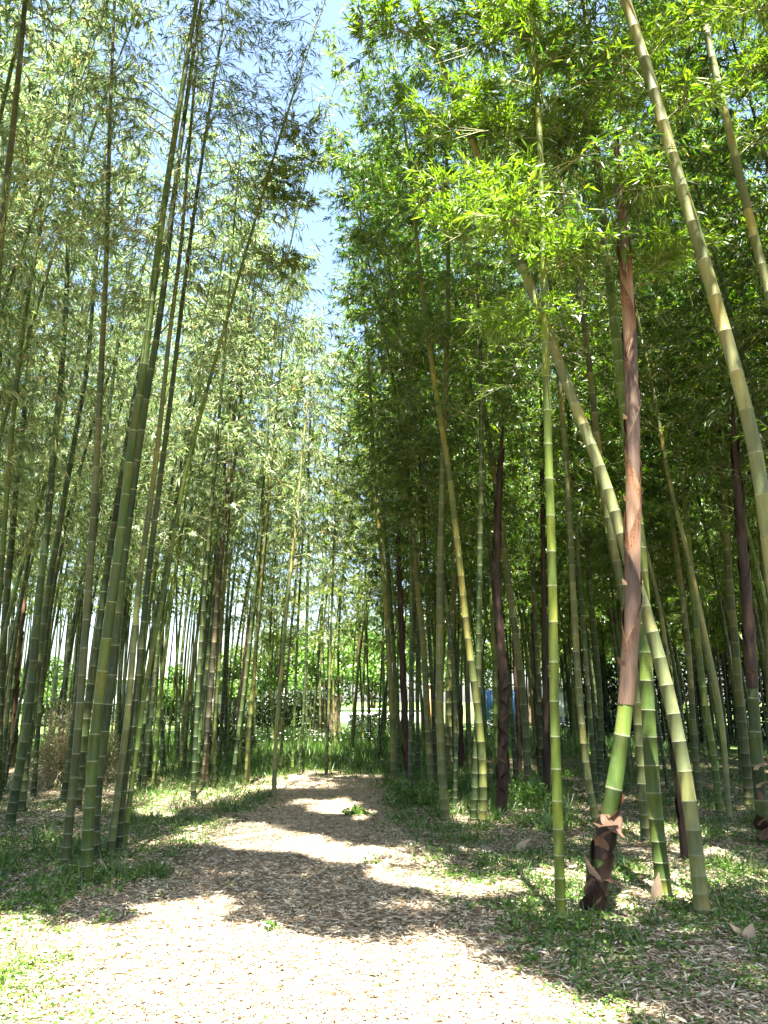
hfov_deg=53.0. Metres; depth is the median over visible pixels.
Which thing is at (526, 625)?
bamboo
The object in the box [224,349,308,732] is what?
bamboo
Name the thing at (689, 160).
bamboo
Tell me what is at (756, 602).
bamboo
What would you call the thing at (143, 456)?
bamboo
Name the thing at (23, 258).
bamboo
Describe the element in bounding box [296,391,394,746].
bamboo
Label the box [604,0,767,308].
bamboo
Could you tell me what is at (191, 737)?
bamboo
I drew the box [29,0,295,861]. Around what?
bamboo
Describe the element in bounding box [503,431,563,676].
bamboo
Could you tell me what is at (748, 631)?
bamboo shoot
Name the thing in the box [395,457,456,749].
bamboo
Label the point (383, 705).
bamboo
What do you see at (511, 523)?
bamboo
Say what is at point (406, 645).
bamboo
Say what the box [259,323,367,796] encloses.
bamboo
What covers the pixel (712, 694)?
bamboo
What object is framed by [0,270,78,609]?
bamboo
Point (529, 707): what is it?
tree
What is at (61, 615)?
bamboo
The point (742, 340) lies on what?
bamboo
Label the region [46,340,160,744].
bamboo
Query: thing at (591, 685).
bamboo
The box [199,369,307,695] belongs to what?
bamboo
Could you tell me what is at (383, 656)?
bamboo
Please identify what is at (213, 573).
bamboo
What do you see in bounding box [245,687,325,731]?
hedge
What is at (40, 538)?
bamboo
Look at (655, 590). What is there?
bamboo
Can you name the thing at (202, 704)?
bamboo
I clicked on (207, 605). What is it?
bamboo
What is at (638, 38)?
bamboo
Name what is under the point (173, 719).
hedge
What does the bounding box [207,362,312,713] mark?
bamboo
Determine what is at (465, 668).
bamboo
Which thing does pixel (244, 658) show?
bamboo shoot
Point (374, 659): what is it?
tree
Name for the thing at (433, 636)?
bamboo
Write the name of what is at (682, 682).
bamboo
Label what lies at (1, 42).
bamboo
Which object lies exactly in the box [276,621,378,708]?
tree
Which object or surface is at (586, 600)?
bamboo
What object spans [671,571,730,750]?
bamboo
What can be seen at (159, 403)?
bamboo
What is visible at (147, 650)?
bamboo
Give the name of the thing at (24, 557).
bamboo
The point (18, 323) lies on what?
bamboo
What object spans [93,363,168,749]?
bamboo
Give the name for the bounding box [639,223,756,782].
bamboo
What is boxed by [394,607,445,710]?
bamboo
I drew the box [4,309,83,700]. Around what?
bamboo
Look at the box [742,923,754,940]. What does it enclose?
fallen husk
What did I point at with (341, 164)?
bamboo
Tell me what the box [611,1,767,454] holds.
bamboo
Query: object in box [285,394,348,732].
bamboo
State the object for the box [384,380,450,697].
bamboo
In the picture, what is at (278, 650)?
bamboo
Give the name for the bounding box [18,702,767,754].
meadow ground
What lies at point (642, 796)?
bamboo
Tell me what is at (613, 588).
bamboo
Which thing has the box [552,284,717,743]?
bamboo
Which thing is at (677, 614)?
bamboo
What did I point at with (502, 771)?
bamboo shoot
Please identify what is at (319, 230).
sky
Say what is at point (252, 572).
bamboo
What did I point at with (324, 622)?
bamboo
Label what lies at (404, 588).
bamboo
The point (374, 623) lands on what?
bamboo
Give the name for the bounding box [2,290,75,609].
bamboo
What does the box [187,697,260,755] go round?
shrub
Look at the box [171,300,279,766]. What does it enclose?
bamboo
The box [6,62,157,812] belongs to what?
bamboo
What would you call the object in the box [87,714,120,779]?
brush pile
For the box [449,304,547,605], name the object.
bamboo
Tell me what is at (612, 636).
bamboo
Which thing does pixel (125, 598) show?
bamboo
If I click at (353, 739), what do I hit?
bamboo shoot
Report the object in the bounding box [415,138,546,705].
bamboo
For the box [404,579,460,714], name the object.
bamboo
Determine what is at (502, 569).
bamboo
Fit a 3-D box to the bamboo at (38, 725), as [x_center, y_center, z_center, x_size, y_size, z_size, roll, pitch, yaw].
[-5.271,-1.136,14.733,3.026,12.407,2.356,-9,-16,33]
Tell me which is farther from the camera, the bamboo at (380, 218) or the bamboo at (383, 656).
the bamboo at (383, 656)
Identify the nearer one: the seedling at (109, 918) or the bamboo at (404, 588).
the seedling at (109, 918)
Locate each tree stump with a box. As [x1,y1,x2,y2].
[316,698,331,733]
[329,695,341,736]
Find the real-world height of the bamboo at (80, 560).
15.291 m
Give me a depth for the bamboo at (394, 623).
26.61 m
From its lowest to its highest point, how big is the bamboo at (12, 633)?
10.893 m
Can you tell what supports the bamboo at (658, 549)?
on the ground at (732, 767)
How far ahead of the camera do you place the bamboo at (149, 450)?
22.64 m
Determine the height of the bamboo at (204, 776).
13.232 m
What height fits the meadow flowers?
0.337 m
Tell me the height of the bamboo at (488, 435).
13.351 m
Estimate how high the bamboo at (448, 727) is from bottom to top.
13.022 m
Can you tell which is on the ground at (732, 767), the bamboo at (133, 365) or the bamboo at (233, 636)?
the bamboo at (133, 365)
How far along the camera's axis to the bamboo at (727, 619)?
18.25 m
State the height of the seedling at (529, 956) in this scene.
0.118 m
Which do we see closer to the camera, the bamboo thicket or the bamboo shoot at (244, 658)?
the bamboo shoot at (244, 658)
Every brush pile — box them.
[28,684,91,788]
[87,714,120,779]
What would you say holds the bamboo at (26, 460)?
on the ground at (732, 767)
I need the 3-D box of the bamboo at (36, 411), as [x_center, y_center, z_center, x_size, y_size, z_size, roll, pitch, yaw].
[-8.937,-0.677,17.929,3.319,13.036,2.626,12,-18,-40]
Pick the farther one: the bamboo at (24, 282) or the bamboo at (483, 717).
the bamboo at (483, 717)
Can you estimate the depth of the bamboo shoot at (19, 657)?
19.24 m
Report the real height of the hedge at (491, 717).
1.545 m
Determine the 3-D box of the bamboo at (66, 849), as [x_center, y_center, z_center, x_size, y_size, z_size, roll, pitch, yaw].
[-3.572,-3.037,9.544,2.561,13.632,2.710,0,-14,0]
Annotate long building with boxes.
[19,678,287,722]
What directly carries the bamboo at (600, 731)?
on the ground at (732, 767)
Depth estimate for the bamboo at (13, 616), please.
22.23 m
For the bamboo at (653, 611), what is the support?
on the meadow ground at (733, 746)
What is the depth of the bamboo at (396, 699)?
17.40 m
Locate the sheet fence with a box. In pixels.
[481,690,515,729]
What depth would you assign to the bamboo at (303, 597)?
23.96 m
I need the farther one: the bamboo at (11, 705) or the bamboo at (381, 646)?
the bamboo at (381, 646)
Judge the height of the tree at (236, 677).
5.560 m
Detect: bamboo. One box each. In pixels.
[0,0,48,389]
[0,0,90,535]
[0,0,93,516]
[0,0,123,514]
[0,0,128,506]
[0,0,134,466]
[0,0,147,617]
[0,0,149,347]
[0,0,159,826]
[0,0,172,557]
[0,1,135,474]
[0,2,41,193]
[0,11,64,296]
[0,35,74,327]
[0,44,74,312]
[0,48,32,151]
[0,77,68,495]
[0,78,59,526]
[0,94,92,799]
[0,133,143,786]
[0,154,57,422]
[0,163,143,658]
[0,172,136,792]
[0,199,103,619]
[0,246,98,577]
[0,249,88,548]
[0,254,48,585]
[0,258,112,545]
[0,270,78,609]
[0,312,97,766]
[0,316,54,650]
[0,322,71,548]
[1,0,300,885]
[2,242,152,707]
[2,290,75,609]
[2,410,92,741]
[3,255,238,588]
[4,0,208,864]
[4,304,124,682]
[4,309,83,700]
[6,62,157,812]
[6,310,96,622]
[6,387,66,608]
[10,377,127,745]
[17,156,202,796]
[19,267,162,605]
[23,299,166,739]
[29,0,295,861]
[29,336,122,604]
[30,319,112,701]
[33,89,186,800]
[38,0,289,854]
[41,217,211,773]
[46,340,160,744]
[53,56,235,809]
[55,344,123,739]
[58,270,183,760]
[61,200,246,788]
[62,334,175,633]
[63,215,199,606]
[63,293,169,673]
[64,248,200,770]
[73,0,313,853]
[74,326,178,605]
[78,239,177,634]
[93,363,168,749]
[94,168,265,778]
[94,310,196,583]
[95,358,203,765]
[96,331,190,730]
[101,148,264,792]
[102,133,271,789]
[103,158,264,785]
[104,0,365,848]
[104,223,218,764]
[127,316,226,755]
[128,321,203,703]
[128,344,229,702]
[129,216,287,781]
[136,258,269,777]
[140,278,238,769]
[143,171,286,787]
[147,122,292,799]
[150,446,240,722]
[153,154,300,788]
[155,179,299,787]
[157,309,256,755]
[164,190,309,778]
[164,237,279,773]
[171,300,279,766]
[175,350,241,684]
[175,352,266,676]
[181,59,359,792]
[183,281,292,770]
[184,364,288,757]
[185,233,276,770]
[191,263,334,785]
[193,299,290,763]
[195,271,290,749]
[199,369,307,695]
[205,301,332,765]
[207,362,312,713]
[209,247,327,774]
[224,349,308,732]
[228,250,322,748]
[229,442,302,724]
[229,449,304,665]
[234,325,323,741]
[241,312,364,773]
[241,451,312,727]
[243,430,321,740]
[244,466,297,733]
[247,342,350,770]
[248,415,329,741]
[252,454,313,726]
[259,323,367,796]
[263,268,368,750]
[263,317,365,775]
[277,362,369,744]
[279,323,384,774]
[279,411,370,739]
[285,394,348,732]
[289,414,353,739]
[294,420,364,697]
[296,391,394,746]
[299,349,360,736]
[308,0,514,823]
[310,294,384,742]
[311,190,437,782]
[314,120,476,792]
[321,447,393,745]
[322,391,409,752]
[324,487,380,712]
[325,136,472,789]
[325,303,419,747]
[326,0,710,915]
[326,390,383,735]
[328,250,433,775]
[330,299,430,755]
[332,353,416,734]
[333,380,395,734]
[336,356,448,641]
[337,128,510,807]
[339,362,416,729]
[347,162,499,784]
[355,104,544,784]
[355,133,471,774]
[355,435,433,743]
[362,403,457,761]
[363,540,430,738]
[365,380,450,744]
[366,0,549,821]
[370,387,447,741]
[373,217,474,752]
[376,287,454,764]
[378,351,473,735]
[378,560,444,717]
[384,0,576,822]
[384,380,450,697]
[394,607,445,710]
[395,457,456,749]
[396,129,562,797]
[400,0,714,922]
[402,99,555,800]
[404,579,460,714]
[407,348,489,710]
[408,528,482,676]
[414,267,516,774]
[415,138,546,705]
[420,361,508,760]
[421,358,523,697]
[423,577,475,724]
[426,537,474,651]
[426,543,490,737]
[428,269,540,704]
[428,423,508,757]
[432,433,512,750]
[433,317,528,769]
[434,0,662,828]
[439,225,546,779]
[444,434,523,650]
[444,543,510,742]
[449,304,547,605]
[456,532,522,704]
[465,227,579,776]
[469,0,678,842]
[469,0,734,900]
[473,411,566,664]
[474,73,670,799]
[482,458,536,758]
[494,270,594,762]
[496,0,767,592]
[497,287,616,764]
[498,348,601,761]
[499,136,682,687]
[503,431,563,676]
[505,343,566,744]
[519,10,738,819]
[520,278,623,780]
[523,390,619,716]
[532,290,658,767]
[533,147,702,666]
[535,354,600,750]
[535,444,608,623]
[545,230,607,761]
[546,282,665,773]
[552,181,690,779]
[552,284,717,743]
[554,259,704,788]
[557,423,658,683]
[566,412,673,607]
[570,303,693,770]
[577,112,736,799]
[580,494,667,607]
[583,29,765,814]
[599,212,733,768]
[599,252,732,614]
[600,0,767,506]
[602,567,677,691]
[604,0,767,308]
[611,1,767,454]
[611,460,691,752]
[612,496,675,739]
[618,455,707,685]
[621,150,767,618]
[639,56,766,807]
[639,222,766,688]
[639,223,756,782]
[640,371,766,708]
[641,389,716,755]
[642,399,724,764]
[649,111,767,528]
[654,233,767,598]
[656,106,767,524]
[661,346,750,607]
[662,642,688,861]
[663,0,767,511]
[664,488,731,658]
[666,456,740,759]
[668,93,767,734]
[671,293,765,577]
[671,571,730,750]
[673,369,752,702]
[673,464,748,718]
[676,459,761,759]
[687,188,766,536]
[688,365,762,622]
[695,250,767,586]
[701,289,765,598]
[701,475,765,694]
[702,168,767,514]
[706,570,762,628]
[715,1,767,277]
[716,475,761,614]
[750,522,759,580]
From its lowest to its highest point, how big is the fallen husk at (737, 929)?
0.084 m
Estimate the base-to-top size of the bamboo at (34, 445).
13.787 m
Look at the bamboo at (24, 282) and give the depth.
16.05 m
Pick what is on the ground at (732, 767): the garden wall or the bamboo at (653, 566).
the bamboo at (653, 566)
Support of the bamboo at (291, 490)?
on the ground at (732, 767)
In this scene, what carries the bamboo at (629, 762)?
on the ground at (732, 767)
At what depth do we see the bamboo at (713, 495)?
19.81 m
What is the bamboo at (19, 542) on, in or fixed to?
on the ground at (732, 767)
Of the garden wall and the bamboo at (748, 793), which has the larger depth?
the garden wall
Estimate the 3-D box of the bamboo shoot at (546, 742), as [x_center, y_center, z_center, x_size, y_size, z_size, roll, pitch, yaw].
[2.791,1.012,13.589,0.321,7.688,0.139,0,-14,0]
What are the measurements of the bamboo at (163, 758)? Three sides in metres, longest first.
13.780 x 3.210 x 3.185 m
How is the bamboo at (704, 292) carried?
on the ground at (732, 767)
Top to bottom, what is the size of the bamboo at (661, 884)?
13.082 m
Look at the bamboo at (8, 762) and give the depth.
15.59 m
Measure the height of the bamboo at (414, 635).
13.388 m
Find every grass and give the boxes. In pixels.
[0,740,767,1023]
[10,723,669,775]
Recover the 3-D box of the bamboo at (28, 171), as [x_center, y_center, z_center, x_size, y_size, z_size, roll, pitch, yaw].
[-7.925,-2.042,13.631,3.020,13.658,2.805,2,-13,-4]
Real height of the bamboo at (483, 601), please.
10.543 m
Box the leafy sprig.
[341,804,370,815]
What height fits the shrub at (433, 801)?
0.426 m
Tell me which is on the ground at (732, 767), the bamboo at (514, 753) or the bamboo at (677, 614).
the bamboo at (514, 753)
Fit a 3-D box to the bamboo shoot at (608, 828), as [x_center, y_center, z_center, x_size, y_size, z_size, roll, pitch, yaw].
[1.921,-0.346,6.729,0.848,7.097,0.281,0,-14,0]
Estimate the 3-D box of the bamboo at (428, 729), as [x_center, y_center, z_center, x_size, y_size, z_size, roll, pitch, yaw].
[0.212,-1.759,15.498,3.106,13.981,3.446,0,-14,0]
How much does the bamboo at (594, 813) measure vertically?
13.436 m
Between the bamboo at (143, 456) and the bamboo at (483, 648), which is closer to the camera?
the bamboo at (143, 456)
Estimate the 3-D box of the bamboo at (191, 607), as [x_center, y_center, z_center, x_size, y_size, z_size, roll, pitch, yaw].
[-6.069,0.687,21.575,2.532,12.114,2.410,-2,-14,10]
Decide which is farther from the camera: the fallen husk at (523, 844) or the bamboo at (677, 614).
the bamboo at (677, 614)
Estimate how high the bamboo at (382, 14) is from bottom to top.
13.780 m
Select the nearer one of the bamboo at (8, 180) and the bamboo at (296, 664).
the bamboo at (8, 180)
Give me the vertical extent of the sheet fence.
2.050 m
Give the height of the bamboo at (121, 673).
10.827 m
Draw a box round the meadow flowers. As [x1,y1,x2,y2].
[57,719,699,744]
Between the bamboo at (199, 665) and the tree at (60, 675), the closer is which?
the bamboo at (199, 665)
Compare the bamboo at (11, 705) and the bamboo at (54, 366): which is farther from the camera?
the bamboo at (11, 705)
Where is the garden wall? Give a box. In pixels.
[340,709,420,728]
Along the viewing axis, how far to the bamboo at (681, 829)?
7.96 m
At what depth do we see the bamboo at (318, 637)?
29.61 m
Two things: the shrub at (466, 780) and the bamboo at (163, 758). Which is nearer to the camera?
the shrub at (466, 780)
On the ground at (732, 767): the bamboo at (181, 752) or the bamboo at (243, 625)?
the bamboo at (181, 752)
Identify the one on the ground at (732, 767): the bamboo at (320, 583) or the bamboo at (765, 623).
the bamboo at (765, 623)
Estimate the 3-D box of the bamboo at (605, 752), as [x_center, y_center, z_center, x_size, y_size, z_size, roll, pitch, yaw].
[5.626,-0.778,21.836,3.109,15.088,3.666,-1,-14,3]
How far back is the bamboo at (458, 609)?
21.32 m
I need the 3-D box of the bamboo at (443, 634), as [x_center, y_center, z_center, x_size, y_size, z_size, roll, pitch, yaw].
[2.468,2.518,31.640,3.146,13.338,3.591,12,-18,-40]
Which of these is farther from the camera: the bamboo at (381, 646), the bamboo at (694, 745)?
the bamboo at (381, 646)
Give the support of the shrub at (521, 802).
on the ground at (732, 767)
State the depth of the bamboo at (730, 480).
15.46 m
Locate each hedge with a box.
[41,703,192,724]
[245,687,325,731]
[347,707,389,731]
[488,706,509,730]
[568,642,766,742]
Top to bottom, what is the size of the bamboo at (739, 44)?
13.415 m
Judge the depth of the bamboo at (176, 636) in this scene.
21.90 m
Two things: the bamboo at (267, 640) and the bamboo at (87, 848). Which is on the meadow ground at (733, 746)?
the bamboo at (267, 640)
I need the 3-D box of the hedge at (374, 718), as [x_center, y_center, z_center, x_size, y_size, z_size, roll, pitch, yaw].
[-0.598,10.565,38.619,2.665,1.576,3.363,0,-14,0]
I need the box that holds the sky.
[0,0,767,701]
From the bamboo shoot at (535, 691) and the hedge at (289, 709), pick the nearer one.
the bamboo shoot at (535, 691)
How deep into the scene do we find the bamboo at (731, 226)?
12.80 m
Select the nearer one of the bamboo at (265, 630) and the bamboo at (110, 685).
the bamboo at (110, 685)
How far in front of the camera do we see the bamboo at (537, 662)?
16.77 m
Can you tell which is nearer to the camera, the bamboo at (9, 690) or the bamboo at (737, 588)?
the bamboo at (9, 690)
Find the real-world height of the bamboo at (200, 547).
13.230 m
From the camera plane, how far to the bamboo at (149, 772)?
17.75 m
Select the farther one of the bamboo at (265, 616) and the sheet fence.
the sheet fence
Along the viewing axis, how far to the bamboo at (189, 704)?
18.74 m
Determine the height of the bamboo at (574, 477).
13.705 m
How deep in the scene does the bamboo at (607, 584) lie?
20.52 m
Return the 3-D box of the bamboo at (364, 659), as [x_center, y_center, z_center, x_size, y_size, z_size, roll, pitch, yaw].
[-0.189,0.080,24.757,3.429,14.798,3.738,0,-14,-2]
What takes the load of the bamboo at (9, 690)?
on the ground at (732, 767)
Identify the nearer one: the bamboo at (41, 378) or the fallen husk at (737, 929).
the fallen husk at (737, 929)
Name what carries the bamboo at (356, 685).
on the ground at (732, 767)
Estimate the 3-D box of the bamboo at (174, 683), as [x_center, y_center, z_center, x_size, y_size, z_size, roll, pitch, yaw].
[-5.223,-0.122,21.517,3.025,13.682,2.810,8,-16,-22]
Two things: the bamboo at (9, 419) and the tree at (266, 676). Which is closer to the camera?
the bamboo at (9, 419)
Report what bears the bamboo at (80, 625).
on the ground at (732, 767)
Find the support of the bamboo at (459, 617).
on the ground at (732, 767)
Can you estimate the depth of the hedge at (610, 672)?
29.91 m
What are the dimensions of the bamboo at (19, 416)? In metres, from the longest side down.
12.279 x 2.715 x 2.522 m
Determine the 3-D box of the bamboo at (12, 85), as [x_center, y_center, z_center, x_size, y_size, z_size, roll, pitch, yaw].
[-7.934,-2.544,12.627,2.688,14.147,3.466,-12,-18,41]
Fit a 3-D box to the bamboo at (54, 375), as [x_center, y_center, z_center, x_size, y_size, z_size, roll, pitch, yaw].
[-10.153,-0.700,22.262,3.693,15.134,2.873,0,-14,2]
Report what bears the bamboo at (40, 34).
on the ground at (732, 767)
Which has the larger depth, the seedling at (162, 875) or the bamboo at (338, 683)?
the bamboo at (338, 683)
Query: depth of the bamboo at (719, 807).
12.15 m
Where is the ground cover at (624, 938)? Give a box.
[0,761,767,1023]
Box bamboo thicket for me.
[0,393,767,749]
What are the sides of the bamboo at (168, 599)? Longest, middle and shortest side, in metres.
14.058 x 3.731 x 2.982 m
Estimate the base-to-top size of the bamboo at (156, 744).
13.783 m
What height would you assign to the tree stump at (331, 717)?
1.838 m
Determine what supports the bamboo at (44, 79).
on the ground at (732, 767)
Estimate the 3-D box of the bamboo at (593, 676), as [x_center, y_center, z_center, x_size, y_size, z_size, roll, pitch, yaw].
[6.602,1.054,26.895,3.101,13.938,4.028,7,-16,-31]
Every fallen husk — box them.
[516,838,532,851]
[727,922,741,935]
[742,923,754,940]
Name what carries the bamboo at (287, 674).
on the ground at (732, 767)
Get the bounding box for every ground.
[0,755,767,1023]
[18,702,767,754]
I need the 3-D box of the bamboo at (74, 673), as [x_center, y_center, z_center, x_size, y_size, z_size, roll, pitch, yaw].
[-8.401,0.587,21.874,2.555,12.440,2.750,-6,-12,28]
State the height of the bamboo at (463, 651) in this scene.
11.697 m
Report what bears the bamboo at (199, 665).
on the ground at (732, 767)
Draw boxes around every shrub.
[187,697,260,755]
[376,776,418,805]
[407,778,451,806]
[446,762,471,789]
[507,776,551,810]
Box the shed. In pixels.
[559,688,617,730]
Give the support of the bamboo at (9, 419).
on the ground at (732, 767)
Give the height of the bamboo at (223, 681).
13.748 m
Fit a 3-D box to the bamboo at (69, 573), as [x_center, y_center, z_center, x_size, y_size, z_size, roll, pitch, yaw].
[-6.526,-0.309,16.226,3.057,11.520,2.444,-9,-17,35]
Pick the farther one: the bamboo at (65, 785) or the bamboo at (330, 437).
the bamboo at (330, 437)
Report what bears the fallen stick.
on the path
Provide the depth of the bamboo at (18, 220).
11.78 m
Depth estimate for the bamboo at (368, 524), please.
19.72 m
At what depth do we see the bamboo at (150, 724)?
15.08 m
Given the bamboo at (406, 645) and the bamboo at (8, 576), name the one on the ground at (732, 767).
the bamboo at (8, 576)
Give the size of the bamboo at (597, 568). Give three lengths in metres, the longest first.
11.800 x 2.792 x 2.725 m
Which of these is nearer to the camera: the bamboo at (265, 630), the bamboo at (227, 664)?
the bamboo at (227, 664)
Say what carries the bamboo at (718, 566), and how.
on the ground at (732, 767)
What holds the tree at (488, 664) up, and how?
on the meadow ground at (733, 746)
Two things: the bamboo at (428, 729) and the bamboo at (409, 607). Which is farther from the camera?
the bamboo at (409, 607)
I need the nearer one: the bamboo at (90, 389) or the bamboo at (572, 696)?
the bamboo at (90, 389)
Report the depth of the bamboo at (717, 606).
21.73 m
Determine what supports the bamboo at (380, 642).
on the meadow ground at (733, 746)
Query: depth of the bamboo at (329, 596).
32.87 m
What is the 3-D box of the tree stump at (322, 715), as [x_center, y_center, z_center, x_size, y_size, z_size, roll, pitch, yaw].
[-2.539,8.605,31.862,0.724,1.734,0.658,0,-14,0]
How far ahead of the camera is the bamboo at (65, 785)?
14.08 m
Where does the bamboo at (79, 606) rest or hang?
on the ground at (732, 767)
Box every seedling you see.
[45,866,78,894]
[94,871,130,898]
[98,909,117,925]
[150,856,169,878]
[264,920,280,932]
[363,852,381,864]
[516,948,538,968]
[566,966,594,993]
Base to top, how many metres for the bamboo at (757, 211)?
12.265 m
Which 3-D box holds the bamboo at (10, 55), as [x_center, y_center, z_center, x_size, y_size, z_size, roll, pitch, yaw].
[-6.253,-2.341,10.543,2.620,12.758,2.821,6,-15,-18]
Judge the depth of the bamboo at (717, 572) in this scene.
18.30 m
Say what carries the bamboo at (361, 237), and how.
on the ground at (732, 767)
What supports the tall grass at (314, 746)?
on the meadow ground at (733, 746)
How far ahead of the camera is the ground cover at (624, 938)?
6.20 m
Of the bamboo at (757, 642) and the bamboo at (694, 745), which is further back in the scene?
the bamboo at (757, 642)
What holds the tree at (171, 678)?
on the meadow ground at (733, 746)
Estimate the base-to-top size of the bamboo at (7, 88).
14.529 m
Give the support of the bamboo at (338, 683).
on the meadow ground at (733, 746)
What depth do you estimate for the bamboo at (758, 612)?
22.93 m
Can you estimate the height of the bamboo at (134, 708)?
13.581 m
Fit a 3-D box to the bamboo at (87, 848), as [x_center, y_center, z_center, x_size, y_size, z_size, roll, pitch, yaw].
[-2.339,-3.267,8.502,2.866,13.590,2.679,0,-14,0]
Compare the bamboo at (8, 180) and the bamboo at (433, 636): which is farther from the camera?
the bamboo at (433, 636)
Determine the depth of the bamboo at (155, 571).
16.80 m
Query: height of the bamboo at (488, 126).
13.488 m
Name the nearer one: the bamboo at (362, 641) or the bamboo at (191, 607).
the bamboo at (191, 607)
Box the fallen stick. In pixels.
[345,973,389,976]
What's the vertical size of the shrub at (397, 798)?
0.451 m
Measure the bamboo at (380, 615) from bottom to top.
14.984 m
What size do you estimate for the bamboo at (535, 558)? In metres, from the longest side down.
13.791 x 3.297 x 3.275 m
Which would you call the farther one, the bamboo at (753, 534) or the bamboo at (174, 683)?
the bamboo at (174, 683)
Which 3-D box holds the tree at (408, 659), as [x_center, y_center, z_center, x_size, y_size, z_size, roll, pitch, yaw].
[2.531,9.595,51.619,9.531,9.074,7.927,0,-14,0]
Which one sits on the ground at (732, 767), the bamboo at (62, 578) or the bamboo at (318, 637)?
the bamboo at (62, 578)
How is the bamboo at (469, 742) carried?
on the ground at (732, 767)
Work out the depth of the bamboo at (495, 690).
16.55 m
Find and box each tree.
[19,655,86,725]
[142,664,194,720]
[213,644,264,722]
[229,622,310,709]
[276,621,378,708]
[327,608,421,708]
[368,599,474,703]
[408,605,524,691]
[472,596,572,725]
[607,630,697,678]
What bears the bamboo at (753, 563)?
on the ground at (732, 767)
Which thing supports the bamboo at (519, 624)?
on the meadow ground at (733, 746)
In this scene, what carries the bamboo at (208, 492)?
on the ground at (732, 767)
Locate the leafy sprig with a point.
(357, 811)
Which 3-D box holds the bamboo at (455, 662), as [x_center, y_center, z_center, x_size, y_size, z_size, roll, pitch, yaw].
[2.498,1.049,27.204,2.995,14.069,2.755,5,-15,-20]
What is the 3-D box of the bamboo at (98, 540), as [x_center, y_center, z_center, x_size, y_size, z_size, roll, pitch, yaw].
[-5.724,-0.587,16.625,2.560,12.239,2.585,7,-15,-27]
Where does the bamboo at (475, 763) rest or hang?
on the ground at (732, 767)
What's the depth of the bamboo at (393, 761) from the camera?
16.19 m
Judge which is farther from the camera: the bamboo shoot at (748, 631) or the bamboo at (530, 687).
the bamboo at (530, 687)
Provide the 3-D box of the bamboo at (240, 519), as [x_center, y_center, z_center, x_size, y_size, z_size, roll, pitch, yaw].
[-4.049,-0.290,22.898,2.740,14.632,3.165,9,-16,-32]
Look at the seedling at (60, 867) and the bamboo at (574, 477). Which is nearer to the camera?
the seedling at (60, 867)
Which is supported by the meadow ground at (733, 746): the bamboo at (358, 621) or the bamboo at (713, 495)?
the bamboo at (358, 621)
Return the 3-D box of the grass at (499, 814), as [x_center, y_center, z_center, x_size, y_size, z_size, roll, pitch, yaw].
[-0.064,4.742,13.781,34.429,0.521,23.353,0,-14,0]
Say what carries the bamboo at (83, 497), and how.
on the ground at (732, 767)
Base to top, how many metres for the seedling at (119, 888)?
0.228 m
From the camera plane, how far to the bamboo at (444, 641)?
24.40 m
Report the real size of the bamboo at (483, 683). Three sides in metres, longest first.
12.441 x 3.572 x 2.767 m
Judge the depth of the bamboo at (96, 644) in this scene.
12.75 m
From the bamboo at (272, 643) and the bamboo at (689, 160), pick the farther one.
the bamboo at (272, 643)
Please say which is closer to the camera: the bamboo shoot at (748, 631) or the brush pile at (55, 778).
the bamboo shoot at (748, 631)
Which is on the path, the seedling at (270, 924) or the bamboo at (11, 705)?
the seedling at (270, 924)
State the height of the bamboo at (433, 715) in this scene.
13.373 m
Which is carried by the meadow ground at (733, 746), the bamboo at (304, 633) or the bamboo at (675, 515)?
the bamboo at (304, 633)
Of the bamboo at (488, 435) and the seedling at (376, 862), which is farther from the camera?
the bamboo at (488, 435)
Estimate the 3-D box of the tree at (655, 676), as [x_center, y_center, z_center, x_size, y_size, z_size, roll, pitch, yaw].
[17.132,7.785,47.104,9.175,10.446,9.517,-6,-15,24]
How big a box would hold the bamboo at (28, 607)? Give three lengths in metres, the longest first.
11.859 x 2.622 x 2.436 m
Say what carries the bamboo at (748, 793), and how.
on the ground at (732, 767)
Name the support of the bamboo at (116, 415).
on the ground at (732, 767)
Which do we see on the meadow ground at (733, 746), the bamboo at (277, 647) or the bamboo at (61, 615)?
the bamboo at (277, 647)
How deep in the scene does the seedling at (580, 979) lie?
4.36 m
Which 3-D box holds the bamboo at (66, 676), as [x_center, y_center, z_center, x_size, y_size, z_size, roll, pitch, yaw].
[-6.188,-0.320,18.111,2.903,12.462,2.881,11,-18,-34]
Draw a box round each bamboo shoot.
[3,577,28,767]
[236,595,251,732]
[352,620,360,748]
[396,505,407,775]
[458,692,463,767]
[492,407,510,816]
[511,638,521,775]
[531,593,541,771]
[539,371,549,796]
[579,129,642,914]
[729,384,767,845]
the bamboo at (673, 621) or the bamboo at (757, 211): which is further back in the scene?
the bamboo at (673, 621)
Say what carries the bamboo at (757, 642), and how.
on the meadow ground at (733, 746)
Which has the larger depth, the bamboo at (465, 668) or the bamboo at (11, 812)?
the bamboo at (465, 668)
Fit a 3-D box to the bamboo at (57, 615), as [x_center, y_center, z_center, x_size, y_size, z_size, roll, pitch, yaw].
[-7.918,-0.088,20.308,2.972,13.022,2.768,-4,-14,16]
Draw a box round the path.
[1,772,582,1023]
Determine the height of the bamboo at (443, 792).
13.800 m
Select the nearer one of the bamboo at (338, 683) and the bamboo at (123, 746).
the bamboo at (123, 746)

